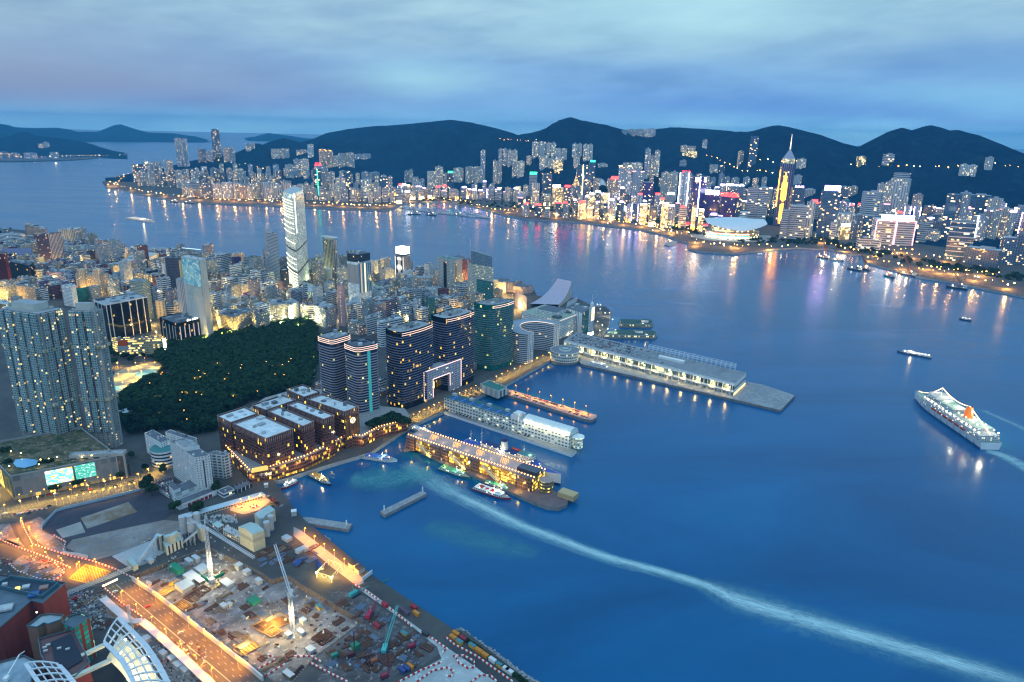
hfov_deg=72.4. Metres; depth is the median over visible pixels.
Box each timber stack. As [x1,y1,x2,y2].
[12,565,25,572]
[27,567,39,573]
[42,573,53,578]
[79,597,93,603]
[190,595,199,601]
[194,602,204,608]
[205,616,216,624]
[215,606,226,612]
[221,591,231,598]
[228,565,235,570]
[231,631,243,638]
[241,633,249,640]
[261,663,273,671]
[270,655,281,664]
[289,543,299,549]
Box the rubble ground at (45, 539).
[25,517,65,551]
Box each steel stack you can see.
[101,619,112,627]
[183,603,197,611]
[204,604,215,611]
[217,629,225,635]
[237,583,249,591]
[239,603,250,610]
[257,655,267,661]
[267,547,278,552]
[281,596,290,604]
[281,656,290,662]
[285,649,296,657]
[300,606,312,613]
[307,601,316,606]
[332,616,344,625]
[335,598,347,606]
[338,650,346,658]
[339,662,351,671]
[340,643,350,649]
[344,635,352,641]
[352,611,362,618]
[356,651,367,658]
[360,639,373,647]
[361,628,370,635]
[368,615,377,622]
[370,664,382,672]
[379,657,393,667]
[388,641,395,649]
[394,637,404,645]
[396,634,408,640]
[396,647,408,656]
[413,649,423,657]
[420,642,434,652]
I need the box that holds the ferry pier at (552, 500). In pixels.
[404,431,567,510]
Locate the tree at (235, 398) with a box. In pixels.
[230,397,239,402]
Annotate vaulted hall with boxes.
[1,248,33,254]
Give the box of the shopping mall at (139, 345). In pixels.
[111,336,166,356]
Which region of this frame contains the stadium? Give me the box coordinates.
[599,178,606,186]
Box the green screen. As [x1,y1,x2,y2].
[214,572,223,579]
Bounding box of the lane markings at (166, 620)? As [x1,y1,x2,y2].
[16,485,247,681]
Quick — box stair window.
[203,460,206,486]
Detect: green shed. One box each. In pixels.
[168,562,183,574]
[246,595,260,605]
[350,640,359,650]
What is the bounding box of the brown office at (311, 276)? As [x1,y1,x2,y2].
[309,269,312,283]
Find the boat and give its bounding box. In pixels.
[664,241,676,246]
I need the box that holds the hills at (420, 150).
[105,117,1023,248]
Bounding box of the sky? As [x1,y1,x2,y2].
[0,0,1023,148]
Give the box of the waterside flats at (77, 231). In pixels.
[73,226,81,237]
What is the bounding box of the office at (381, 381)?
[378,376,385,385]
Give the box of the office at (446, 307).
[443,304,451,310]
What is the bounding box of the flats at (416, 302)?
[413,297,420,319]
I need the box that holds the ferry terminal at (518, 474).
[406,428,578,501]
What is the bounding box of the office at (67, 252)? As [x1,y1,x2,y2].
[65,249,71,255]
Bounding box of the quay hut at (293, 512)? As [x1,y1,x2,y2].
[291,509,296,515]
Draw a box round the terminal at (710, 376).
[564,332,745,395]
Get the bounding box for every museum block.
[497,278,509,293]
[507,281,522,291]
[513,284,532,293]
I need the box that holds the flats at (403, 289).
[398,287,408,291]
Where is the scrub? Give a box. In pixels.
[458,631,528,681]
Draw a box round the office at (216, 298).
[209,291,220,307]
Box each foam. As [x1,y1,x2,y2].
[352,470,430,486]
[410,468,691,581]
[462,496,1002,677]
[987,450,1023,468]
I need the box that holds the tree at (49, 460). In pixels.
[46,458,53,462]
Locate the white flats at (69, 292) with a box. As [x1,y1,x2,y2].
[61,283,77,306]
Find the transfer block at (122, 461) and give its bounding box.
[69,449,130,477]
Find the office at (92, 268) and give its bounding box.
[89,266,99,271]
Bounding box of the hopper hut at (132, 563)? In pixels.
[127,557,137,570]
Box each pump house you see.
[348,559,358,569]
[354,564,364,573]
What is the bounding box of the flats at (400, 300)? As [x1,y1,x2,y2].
[397,298,404,303]
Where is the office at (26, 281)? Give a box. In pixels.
[16,279,30,284]
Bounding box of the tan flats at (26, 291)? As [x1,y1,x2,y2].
[17,285,36,299]
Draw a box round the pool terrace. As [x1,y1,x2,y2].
[113,362,161,392]
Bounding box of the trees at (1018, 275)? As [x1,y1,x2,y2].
[415,194,1023,280]
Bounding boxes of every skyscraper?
[211,129,221,157]
[773,138,795,224]
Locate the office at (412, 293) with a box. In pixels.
[408,288,415,300]
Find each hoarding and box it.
[41,488,143,529]
[62,551,87,558]
[131,576,263,680]
[362,570,371,580]
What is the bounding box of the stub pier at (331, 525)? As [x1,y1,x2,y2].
[303,517,351,531]
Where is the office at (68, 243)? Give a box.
[64,241,72,248]
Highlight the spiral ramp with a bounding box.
[550,344,580,364]
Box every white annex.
[159,485,170,497]
[217,485,234,497]
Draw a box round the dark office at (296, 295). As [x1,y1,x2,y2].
[291,290,302,313]
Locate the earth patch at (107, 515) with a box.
[81,502,136,528]
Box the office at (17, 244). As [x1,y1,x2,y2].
[12,242,21,247]
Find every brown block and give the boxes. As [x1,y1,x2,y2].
[217,406,257,451]
[233,414,294,467]
[252,394,295,417]
[268,406,315,454]
[286,384,319,403]
[287,401,335,455]
[307,394,359,448]
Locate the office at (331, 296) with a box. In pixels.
[326,289,336,307]
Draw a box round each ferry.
[126,217,154,221]
[362,453,396,461]
[410,425,429,431]
[437,465,470,478]
[471,483,510,499]
[897,350,931,358]
[959,316,971,320]
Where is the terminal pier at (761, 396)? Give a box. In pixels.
[578,355,794,411]
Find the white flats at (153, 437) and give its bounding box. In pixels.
[144,430,169,453]
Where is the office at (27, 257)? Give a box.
[23,253,30,260]
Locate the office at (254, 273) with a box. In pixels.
[250,269,260,281]
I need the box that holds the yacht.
[590,361,607,367]
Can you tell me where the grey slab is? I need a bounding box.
[260,285,266,290]
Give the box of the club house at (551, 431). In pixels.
[444,392,584,448]
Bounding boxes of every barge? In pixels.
[817,235,829,258]
[831,250,843,260]
[847,267,862,270]
[856,253,870,270]
[883,271,894,277]
[898,256,916,276]
[946,272,967,289]
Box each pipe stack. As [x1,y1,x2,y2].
[218,622,227,629]
[237,640,250,649]
[257,557,266,561]
[257,610,269,617]
[278,609,287,616]
[305,556,317,562]
[325,660,337,666]
[353,658,365,667]
[355,602,366,609]
[370,633,379,640]
[384,615,394,622]
[398,654,407,661]
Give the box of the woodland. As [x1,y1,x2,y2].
[117,316,318,404]
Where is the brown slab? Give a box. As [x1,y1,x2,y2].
[279,280,285,294]
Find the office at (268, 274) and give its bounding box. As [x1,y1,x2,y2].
[262,270,274,279]
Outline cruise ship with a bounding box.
[914,388,1001,449]
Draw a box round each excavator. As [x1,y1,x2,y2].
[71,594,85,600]
[169,579,181,586]
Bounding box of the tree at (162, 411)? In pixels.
[157,410,167,414]
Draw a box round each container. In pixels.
[315,603,322,610]
[373,621,380,629]
[381,601,388,607]
[397,665,405,674]
[400,629,407,636]
[402,608,409,615]
[402,663,410,672]
[406,662,413,670]
[410,603,417,609]
[412,610,419,616]
[421,629,428,637]
[449,633,456,641]
[452,629,459,636]
[455,637,463,645]
[459,634,466,642]
[468,641,476,649]
[474,646,482,654]
[480,650,488,658]
[488,655,496,664]
[495,661,502,669]
[505,667,513,675]
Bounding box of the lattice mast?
[126,604,133,628]
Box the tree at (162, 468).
[158,466,166,471]
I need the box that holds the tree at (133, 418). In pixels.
[127,414,141,422]
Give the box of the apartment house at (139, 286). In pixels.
[129,278,153,319]
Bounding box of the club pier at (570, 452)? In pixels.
[444,411,576,456]
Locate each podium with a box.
[0,427,119,499]
[225,389,409,482]
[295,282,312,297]
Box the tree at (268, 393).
[264,391,272,396]
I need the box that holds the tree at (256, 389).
[250,385,260,394]
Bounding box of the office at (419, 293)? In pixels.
[415,288,428,305]
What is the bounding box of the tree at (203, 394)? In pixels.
[195,392,209,396]
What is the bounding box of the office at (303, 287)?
[299,283,307,297]
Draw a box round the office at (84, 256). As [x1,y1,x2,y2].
[80,253,90,260]
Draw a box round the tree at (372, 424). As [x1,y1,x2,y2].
[367,422,374,427]
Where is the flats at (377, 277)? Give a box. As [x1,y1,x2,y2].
[375,273,394,280]
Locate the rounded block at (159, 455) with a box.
[150,445,172,466]
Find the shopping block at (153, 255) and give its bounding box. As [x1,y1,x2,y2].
[127,252,158,258]
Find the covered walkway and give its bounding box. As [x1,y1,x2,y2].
[99,596,214,681]
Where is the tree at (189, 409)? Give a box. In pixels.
[185,406,194,412]
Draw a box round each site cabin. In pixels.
[142,634,151,642]
[145,556,153,563]
[158,648,167,658]
[166,653,175,663]
[172,659,182,670]
[174,578,194,593]
[179,665,189,675]
[182,570,200,581]
[184,557,193,565]
[191,554,200,562]
[193,563,209,573]
[194,576,204,584]
[208,577,214,584]
[219,577,234,588]
[219,601,227,608]
[235,561,242,570]
[242,567,251,576]
[255,577,262,584]
[281,534,291,542]
[282,668,294,680]
[284,630,292,639]
[294,547,302,553]
[296,627,304,636]
[299,616,306,623]
[301,544,308,551]
[305,644,315,653]
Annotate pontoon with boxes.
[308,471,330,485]
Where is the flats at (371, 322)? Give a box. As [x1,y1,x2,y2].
[365,312,381,335]
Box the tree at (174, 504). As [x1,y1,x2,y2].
[168,500,181,512]
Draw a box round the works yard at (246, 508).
[230,498,270,513]
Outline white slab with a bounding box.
[35,268,44,279]
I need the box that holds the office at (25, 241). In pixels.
[21,239,29,243]
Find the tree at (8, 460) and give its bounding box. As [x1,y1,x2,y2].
[2,458,12,463]
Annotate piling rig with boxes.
[330,651,339,658]
[346,631,355,658]
[370,652,378,665]
[380,653,389,680]
[407,641,415,649]
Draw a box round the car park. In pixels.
[43,489,173,538]
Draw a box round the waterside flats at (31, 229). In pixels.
[24,222,47,234]
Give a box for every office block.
[44,268,75,279]
[93,291,150,340]
[943,219,976,260]
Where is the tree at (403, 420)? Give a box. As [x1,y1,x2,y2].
[399,418,406,425]
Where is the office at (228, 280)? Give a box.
[221,276,235,284]
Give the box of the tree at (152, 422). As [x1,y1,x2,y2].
[146,418,158,429]
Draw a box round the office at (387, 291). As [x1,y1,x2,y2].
[384,288,389,296]
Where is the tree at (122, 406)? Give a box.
[118,403,127,409]
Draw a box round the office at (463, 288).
[459,284,467,300]
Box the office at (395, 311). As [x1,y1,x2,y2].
[391,308,401,315]
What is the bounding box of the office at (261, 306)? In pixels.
[254,303,270,320]
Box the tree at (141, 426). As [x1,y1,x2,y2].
[135,423,146,430]
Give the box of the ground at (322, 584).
[0,228,610,681]
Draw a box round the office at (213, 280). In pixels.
[208,278,219,285]
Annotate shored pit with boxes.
[158,586,175,596]
[173,599,192,611]
[183,585,211,602]
[232,638,260,656]
[243,611,257,618]
[250,612,292,633]
[256,544,292,557]
[263,625,282,637]
[270,553,292,565]
[293,664,304,676]
[311,630,334,645]
[312,628,332,645]
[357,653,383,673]
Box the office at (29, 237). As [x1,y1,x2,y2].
[25,235,33,240]
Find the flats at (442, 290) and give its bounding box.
[433,285,448,294]
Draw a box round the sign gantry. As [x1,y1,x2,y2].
[67,566,132,594]
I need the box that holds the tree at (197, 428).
[192,424,202,432]
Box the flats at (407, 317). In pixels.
[403,312,412,322]
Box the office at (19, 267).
[8,258,36,278]
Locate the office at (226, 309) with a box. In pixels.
[217,307,231,311]
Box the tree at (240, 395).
[232,391,243,397]
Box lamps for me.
[108,141,1014,286]
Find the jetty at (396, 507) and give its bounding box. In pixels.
[380,487,426,517]
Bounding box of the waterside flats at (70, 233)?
[66,227,74,243]
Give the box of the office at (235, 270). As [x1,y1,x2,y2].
[229,264,241,282]
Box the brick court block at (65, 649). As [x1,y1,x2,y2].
[38,629,92,681]
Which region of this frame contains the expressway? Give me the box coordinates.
[113,182,675,235]
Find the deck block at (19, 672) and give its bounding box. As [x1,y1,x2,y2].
[0,655,38,681]
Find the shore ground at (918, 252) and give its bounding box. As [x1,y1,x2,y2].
[102,181,1023,297]
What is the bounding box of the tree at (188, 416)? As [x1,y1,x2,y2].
[183,413,198,420]
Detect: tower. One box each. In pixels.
[0,251,11,279]
[0,299,84,435]
[35,232,65,261]
[43,141,49,147]
[68,302,123,447]
[131,164,138,182]
[136,172,140,185]
[138,164,143,181]
[139,169,146,185]
[143,159,148,174]
[146,161,155,183]
[146,172,150,185]
[149,172,155,186]
[154,160,160,184]
[155,166,159,186]
[155,299,166,318]
[155,533,163,550]
[158,162,162,183]
[159,172,167,186]
[163,159,169,185]
[168,160,173,170]
[168,169,174,186]
[173,170,176,187]
[174,137,183,166]
[175,169,181,187]
[181,138,189,166]
[181,255,213,336]
[191,171,197,179]
[196,525,205,541]
[198,174,203,182]
[204,169,208,182]
[209,175,213,187]
[209,252,231,271]
[213,168,219,182]
[219,163,223,171]
[220,171,225,181]
[223,147,228,162]
[227,169,230,181]
[228,147,235,162]
[231,170,237,182]
[233,183,237,198]
[239,173,242,183]
[247,185,252,199]
[248,164,252,176]
[248,183,255,198]
[250,172,255,183]
[254,181,262,198]
[257,173,260,181]
[261,173,264,181]
[263,230,280,283]
[265,171,268,181]
[275,169,281,190]
[280,268,289,298]
[281,179,286,194]
[282,185,309,286]
[283,182,290,189]
[293,158,300,175]
[300,158,309,176]
[312,169,321,197]
[313,187,317,199]
[318,186,323,201]
[318,329,350,400]
[319,149,325,164]
[321,235,337,278]
[322,166,328,190]
[325,149,332,167]
[328,171,333,196]
[335,176,345,199]
[337,283,346,326]
[343,171,350,198]
[344,338,379,413]
[345,416,359,437]
[347,250,371,306]
[350,187,355,201]
[355,172,359,184]
[356,188,360,200]
[363,190,366,201]
[368,190,372,202]
[374,185,380,202]
[380,177,388,197]
[382,188,387,202]
[385,319,433,408]
[388,175,392,197]
[395,246,410,276]
[396,188,402,202]
[404,170,408,181]
[409,169,412,181]
[428,189,432,197]
[431,307,473,390]
[435,165,442,187]
[437,255,461,288]
[443,172,446,184]
[448,171,453,189]
[455,189,458,198]
[468,239,493,304]
[474,297,513,370]
[480,149,484,182]
[483,181,485,197]
[486,187,488,198]
[489,183,493,199]
[493,160,496,183]
[497,159,501,183]
[498,148,502,164]
[503,148,506,165]
[505,186,509,200]
[507,149,511,166]
[510,187,512,199]
[512,149,517,177]
[514,187,518,201]
[523,184,528,201]
[529,172,536,197]
[532,141,538,158]
[532,182,539,206]
[540,196,543,204]
[542,174,551,195]
[545,197,548,205]
[546,142,550,156]
[551,142,555,156]
[555,202,560,217]
[563,185,570,207]
[563,201,568,217]
[572,143,577,157]
[572,199,576,217]
[576,164,588,200]
[577,143,581,156]
[578,194,582,201]
[583,143,587,161]
[584,195,587,206]
[588,143,592,160]
[588,179,590,191]
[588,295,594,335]
[589,160,595,187]
[594,191,601,208]
[594,201,598,219]
[603,192,609,202]
[603,203,607,220]
[607,176,617,205]
[607,199,615,219]
[612,192,616,203]
[616,164,631,208]
[618,201,625,221]
[619,187,625,201]
[624,194,629,207]
[626,203,630,221]
[630,169,644,204]
[631,195,635,206]
[631,203,639,222]
[636,193,642,210]
[639,203,647,223]
[642,182,653,210]
[644,147,650,178]
[648,199,652,213]
[648,206,656,225]
[649,154,654,173]
[649,172,653,181]
[654,149,659,176]
[654,193,660,214]
[660,171,670,199]
[660,202,668,226]
[666,192,674,217]
[668,204,675,227]
[669,171,677,200]
[675,202,678,216]
[677,206,686,228]
[678,171,691,216]
[688,176,706,220]
[690,205,696,229]
[697,209,703,231]
[705,182,710,193]
[708,213,716,227]
[718,172,724,186]
[719,184,725,204]
[737,150,743,166]
[740,211,746,217]
[741,200,746,210]
[742,188,746,200]
[746,187,758,218]
[748,136,758,167]
[756,187,769,220]
[767,203,773,216]
[768,187,772,207]
[772,187,776,207]
[779,209,789,239]
[788,186,805,222]
[803,200,815,237]
[814,202,819,219]
[815,185,841,237]
[829,222,836,239]
[838,200,846,212]
[848,204,853,211]
[849,213,863,238]
[853,207,859,213]
[861,215,873,236]
[877,182,884,206]
[881,180,890,211]
[887,172,911,213]
[895,199,903,214]
[914,214,919,228]
[916,222,928,242]
[920,215,924,221]
[940,193,962,239]
[957,191,971,220]
[983,208,992,237]
[986,196,1003,209]
[987,207,1001,239]
[996,206,1012,238]
[1005,210,1016,235]
[1017,212,1023,233]
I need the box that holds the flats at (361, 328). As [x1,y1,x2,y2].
[356,323,365,334]
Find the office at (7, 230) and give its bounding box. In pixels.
[1,227,11,232]
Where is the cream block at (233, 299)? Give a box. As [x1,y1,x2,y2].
[230,296,236,303]
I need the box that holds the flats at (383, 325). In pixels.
[377,316,402,346]
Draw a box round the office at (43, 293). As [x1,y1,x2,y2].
[38,285,48,300]
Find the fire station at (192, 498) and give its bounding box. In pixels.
[174,488,216,509]
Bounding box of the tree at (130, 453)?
[128,451,134,456]
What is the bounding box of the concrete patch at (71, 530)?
[56,522,84,537]
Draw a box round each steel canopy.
[23,661,75,681]
[103,616,170,681]
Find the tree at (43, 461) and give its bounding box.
[37,459,45,463]
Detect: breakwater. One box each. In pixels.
[151,247,167,250]
[399,207,489,218]
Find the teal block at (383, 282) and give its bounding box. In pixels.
[372,278,389,286]
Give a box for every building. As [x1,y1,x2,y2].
[62,612,96,661]
[76,287,88,300]
[181,179,186,188]
[182,174,189,179]
[182,186,186,195]
[182,248,203,257]
[187,179,199,195]
[187,186,193,196]
[188,169,194,179]
[193,188,198,196]
[197,149,206,162]
[200,183,212,197]
[206,150,212,161]
[212,182,221,197]
[218,187,222,198]
[221,182,233,198]
[232,182,240,198]
[237,170,245,179]
[238,522,265,551]
[239,185,246,198]
[243,177,249,183]
[254,505,275,536]
[261,182,268,198]
[265,185,272,199]
[266,166,270,175]
[269,182,278,198]
[271,149,280,158]
[273,164,278,175]
[274,184,281,198]
[280,148,289,158]
[285,164,293,177]
[294,166,298,176]
[303,169,308,178]
[305,185,312,199]
[307,144,313,157]
[314,163,324,185]
[324,191,331,200]
[333,155,338,166]
[334,190,339,201]
[338,153,346,167]
[340,188,347,201]
[346,152,354,167]
[361,172,366,178]
[361,178,371,197]
[371,181,379,197]
[390,193,394,202]
[403,191,409,203]
[410,191,415,199]
[412,181,420,193]
[416,186,421,197]
[418,190,423,198]
[419,178,424,188]
[424,359,460,400]
[426,186,430,197]
[427,171,434,187]
[433,189,437,198]
[435,186,440,196]
[441,189,445,197]
[449,188,455,198]
[453,167,463,181]
[461,186,466,198]
[465,166,473,183]
[472,189,476,199]
[474,166,480,183]
[478,189,482,199]
[495,189,500,200]
[517,160,524,177]
[518,196,523,204]
[522,202,528,216]
[526,155,531,164]
[535,204,541,216]
[538,141,545,158]
[539,155,547,169]
[544,194,550,205]
[545,206,549,217]
[548,157,554,168]
[552,185,563,207]
[553,160,562,172]
[555,148,561,157]
[561,148,566,159]
[570,174,580,206]
[573,156,579,168]
[578,201,585,218]
[586,206,592,218]
[593,178,599,191]
[631,162,642,171]
[679,160,686,166]
[702,139,707,148]
[703,190,720,221]
[709,164,717,173]
[710,177,715,185]
[719,165,724,171]
[720,192,738,216]
[724,176,729,185]
[726,184,743,216]
[731,177,738,182]
[743,176,749,186]
[752,177,758,186]
[761,176,766,185]
[787,204,807,239]
[793,174,801,184]
[796,158,806,168]
[835,212,854,236]
[838,224,849,239]
[841,186,848,197]
[841,198,849,209]
[848,185,857,196]
[855,236,871,249]
[856,156,866,167]
[859,190,883,217]
[870,238,881,250]
[881,153,894,164]
[883,202,890,214]
[902,204,911,215]
[911,193,923,209]
[913,205,921,215]
[922,205,934,221]
[925,216,933,229]
[926,229,940,240]
[931,213,940,227]
[934,220,941,229]
[935,207,942,215]
[958,163,967,175]
[965,164,977,176]
[967,207,973,219]
[969,193,991,214]
[971,214,988,241]
[984,156,993,169]
[999,236,1018,264]
[1013,204,1023,230]
[1013,232,1023,264]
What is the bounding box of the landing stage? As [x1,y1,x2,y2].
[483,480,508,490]
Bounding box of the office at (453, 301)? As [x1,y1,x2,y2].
[449,296,457,308]
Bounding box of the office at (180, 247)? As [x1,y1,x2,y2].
[177,243,184,255]
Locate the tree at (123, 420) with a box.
[119,416,128,427]
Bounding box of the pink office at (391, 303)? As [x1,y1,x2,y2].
[374,297,396,317]
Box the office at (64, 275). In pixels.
[61,273,74,279]
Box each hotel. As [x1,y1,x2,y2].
[0,232,25,244]
[159,312,200,339]
[324,267,335,288]
[415,273,436,287]
[454,255,469,280]
[512,318,559,363]
[870,215,916,246]
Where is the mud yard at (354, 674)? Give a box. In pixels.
[317,591,438,681]
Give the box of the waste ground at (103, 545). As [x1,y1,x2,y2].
[66,520,179,559]
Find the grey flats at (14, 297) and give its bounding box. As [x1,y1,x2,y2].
[11,295,22,300]
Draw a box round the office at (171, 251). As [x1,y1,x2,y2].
[166,248,176,256]
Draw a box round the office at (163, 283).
[156,276,170,304]
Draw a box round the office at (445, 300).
[441,295,453,304]
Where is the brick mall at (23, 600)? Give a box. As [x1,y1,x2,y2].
[0,574,70,660]
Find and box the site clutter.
[0,514,426,681]
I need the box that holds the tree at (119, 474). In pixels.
[115,472,124,479]
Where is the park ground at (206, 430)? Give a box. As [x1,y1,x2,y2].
[121,350,314,434]
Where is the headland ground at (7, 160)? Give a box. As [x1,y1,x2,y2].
[0,153,126,161]
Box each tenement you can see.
[0,279,6,285]
[4,282,19,298]
[6,278,18,282]
[15,254,25,259]
[21,276,36,283]
[30,240,37,251]
[65,265,77,273]
[68,245,80,249]
[85,260,95,264]
[86,233,97,244]
[87,285,101,300]
[107,276,120,295]
[133,250,146,271]
[133,271,146,278]
[143,272,156,281]
[173,300,179,313]
[197,252,208,257]
[207,272,217,279]
[209,286,214,291]
[210,302,215,320]
[220,307,253,330]
[222,286,230,291]
[231,283,240,296]
[246,295,258,309]
[252,308,269,327]
[259,290,266,302]
[260,255,265,268]
[266,287,278,299]
[267,298,287,320]
[279,289,285,300]
[285,298,299,318]
[300,302,314,320]
[308,296,325,302]
[312,261,323,290]
[314,301,336,327]
[336,278,346,290]
[338,254,346,266]
[346,298,352,318]
[361,296,373,322]
[374,259,380,273]
[387,284,394,290]
[389,277,398,290]
[390,291,400,295]
[396,271,402,281]
[399,276,411,287]
[400,291,409,300]
[422,280,432,287]
[435,298,441,303]
[449,287,458,294]
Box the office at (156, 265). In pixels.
[151,261,161,271]
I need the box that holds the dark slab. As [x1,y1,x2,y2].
[165,255,182,288]
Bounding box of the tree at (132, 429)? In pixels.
[126,426,135,434]
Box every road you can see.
[0,465,173,521]
[0,538,262,681]
[16,515,100,566]
[294,527,363,584]
[361,587,494,681]
[406,349,549,422]
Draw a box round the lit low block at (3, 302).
[0,299,10,306]
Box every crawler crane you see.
[293,555,305,566]
[315,557,324,569]
[348,571,398,598]
[364,596,379,618]
[380,606,398,653]
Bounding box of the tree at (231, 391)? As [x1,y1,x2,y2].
[228,389,239,394]
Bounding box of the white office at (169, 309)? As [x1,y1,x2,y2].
[165,304,174,314]
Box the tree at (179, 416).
[174,414,184,420]
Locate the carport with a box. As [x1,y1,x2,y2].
[233,480,251,493]
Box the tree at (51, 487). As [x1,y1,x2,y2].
[48,485,57,490]
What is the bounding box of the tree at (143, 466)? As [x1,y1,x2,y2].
[141,464,148,470]
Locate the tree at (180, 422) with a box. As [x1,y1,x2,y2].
[176,420,190,425]
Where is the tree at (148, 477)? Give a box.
[143,473,153,481]
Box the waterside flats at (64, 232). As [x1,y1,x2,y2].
[57,228,67,238]
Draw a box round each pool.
[115,386,123,389]
[133,368,155,377]
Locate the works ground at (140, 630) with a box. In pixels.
[68,594,199,681]
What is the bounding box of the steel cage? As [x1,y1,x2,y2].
[316,559,341,582]
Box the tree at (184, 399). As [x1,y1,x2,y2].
[180,397,191,401]
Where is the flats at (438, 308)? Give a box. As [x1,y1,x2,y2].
[435,304,442,312]
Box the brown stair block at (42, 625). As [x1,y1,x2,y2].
[26,611,64,669]
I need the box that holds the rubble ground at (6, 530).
[0,523,23,545]
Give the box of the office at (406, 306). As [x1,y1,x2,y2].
[401,300,411,316]
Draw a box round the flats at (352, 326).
[347,319,362,334]
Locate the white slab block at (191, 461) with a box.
[170,438,212,490]
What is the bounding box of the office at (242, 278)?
[238,275,248,284]
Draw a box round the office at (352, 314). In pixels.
[347,309,357,319]
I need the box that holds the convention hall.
[690,217,770,241]
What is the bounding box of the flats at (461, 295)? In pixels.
[451,292,466,300]
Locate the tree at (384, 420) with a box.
[380,417,386,424]
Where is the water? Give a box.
[0,129,1023,681]
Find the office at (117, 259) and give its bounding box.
[113,256,123,261]
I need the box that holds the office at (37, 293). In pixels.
[35,288,39,298]
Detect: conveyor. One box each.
[136,535,157,563]
[183,530,197,544]
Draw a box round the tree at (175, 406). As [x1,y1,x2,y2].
[172,403,183,409]
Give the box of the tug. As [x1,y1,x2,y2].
[281,479,298,489]
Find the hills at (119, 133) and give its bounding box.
[0,124,313,142]
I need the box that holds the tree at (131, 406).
[127,402,137,409]
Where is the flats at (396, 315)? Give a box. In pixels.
[377,314,399,340]
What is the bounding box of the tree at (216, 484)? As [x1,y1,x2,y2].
[210,480,221,491]
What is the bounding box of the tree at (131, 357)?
[127,354,134,360]
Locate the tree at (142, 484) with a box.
[138,480,153,491]
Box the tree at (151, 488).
[144,484,159,495]
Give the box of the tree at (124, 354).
[121,352,129,357]
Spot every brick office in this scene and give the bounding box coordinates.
[103,262,118,267]
[119,257,133,261]
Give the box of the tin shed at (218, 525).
[212,521,223,530]
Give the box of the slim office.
[243,256,249,264]
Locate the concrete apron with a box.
[112,532,183,567]
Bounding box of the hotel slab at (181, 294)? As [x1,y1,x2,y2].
[176,277,187,311]
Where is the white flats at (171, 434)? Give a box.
[165,429,197,443]
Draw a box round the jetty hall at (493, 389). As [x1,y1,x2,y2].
[480,380,506,398]
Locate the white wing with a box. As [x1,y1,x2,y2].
[208,450,232,478]
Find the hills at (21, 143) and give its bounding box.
[0,132,127,158]
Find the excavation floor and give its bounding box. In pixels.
[139,551,356,681]
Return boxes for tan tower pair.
[75,268,108,296]
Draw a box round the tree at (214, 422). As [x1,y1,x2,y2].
[210,417,217,429]
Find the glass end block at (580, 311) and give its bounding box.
[566,297,588,332]
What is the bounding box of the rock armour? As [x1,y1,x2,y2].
[324,535,538,681]
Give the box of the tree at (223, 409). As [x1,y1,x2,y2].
[220,407,226,412]
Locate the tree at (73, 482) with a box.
[71,480,78,487]
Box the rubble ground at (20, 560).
[11,555,62,580]
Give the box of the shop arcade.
[386,362,476,401]
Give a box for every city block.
[0,152,7,157]
[0,243,11,248]
[0,285,6,299]
[6,153,20,157]
[7,252,16,257]
[13,238,22,242]
[15,283,27,295]
[20,243,31,247]
[24,152,36,158]
[29,255,43,262]
[36,278,49,291]
[37,262,50,270]
[41,275,52,278]
[48,283,61,298]
[49,277,60,281]
[49,281,61,286]
[50,152,58,157]
[51,260,63,268]
[56,257,67,264]
[61,279,75,284]
[62,264,74,268]
[65,275,76,285]
[66,259,75,263]
[69,261,83,268]
[70,256,79,261]
[71,248,83,255]
[80,244,94,253]
[83,263,92,268]
[86,248,95,258]
[94,238,102,251]
[97,243,110,267]
[106,285,109,296]
[108,263,119,271]
[109,239,121,259]
[112,271,120,280]
[118,259,132,280]
[123,283,129,290]
[124,252,132,257]
[128,248,136,251]
[136,244,148,267]
[144,269,157,272]
[148,258,161,267]
[152,273,163,285]
[152,285,156,300]
[154,249,163,253]
[161,261,166,276]
[165,288,177,303]
[179,251,188,256]
[202,243,213,253]
[206,258,217,272]
[211,282,221,291]
[216,309,225,324]
[217,314,220,327]
[218,271,229,281]
[219,291,229,306]
[231,252,244,261]
[233,301,246,308]
[236,295,246,302]
[238,281,248,294]
[242,267,251,273]
[245,143,254,151]
[248,277,259,301]
[249,255,260,271]
[281,256,287,267]
[288,287,298,297]
[296,149,307,154]
[302,297,308,302]
[312,284,322,303]
[315,257,323,265]
[315,380,321,388]
[323,280,334,290]
[336,291,347,307]
[337,265,347,279]
[355,154,362,159]
[362,153,370,159]
[370,171,379,179]
[370,259,373,270]
[372,301,385,318]
[374,287,385,296]
[379,387,387,397]
[380,267,393,279]
[381,256,390,267]
[397,295,407,300]
[403,268,412,276]
[405,275,414,287]
[424,262,434,274]
[426,286,437,297]
[457,300,467,308]
[472,291,482,306]
[493,278,498,288]
[493,287,502,297]
[586,193,606,208]
[598,163,607,167]
[627,129,634,135]
[635,128,643,136]
[644,128,655,137]
[680,145,687,151]
[682,150,696,157]
[688,146,695,150]
[805,188,815,197]
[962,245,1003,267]
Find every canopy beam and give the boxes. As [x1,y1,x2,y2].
[72,658,111,678]
[81,643,104,656]
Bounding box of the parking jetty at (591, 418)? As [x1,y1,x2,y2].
[505,389,596,422]
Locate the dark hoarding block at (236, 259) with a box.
[231,256,240,263]
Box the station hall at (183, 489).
[169,480,198,499]
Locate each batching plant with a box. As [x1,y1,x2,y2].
[163,531,182,554]
[178,511,200,542]
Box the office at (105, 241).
[102,239,110,256]
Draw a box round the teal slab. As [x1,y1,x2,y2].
[424,291,434,320]
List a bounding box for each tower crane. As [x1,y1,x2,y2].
[188,518,254,577]
[274,544,296,634]

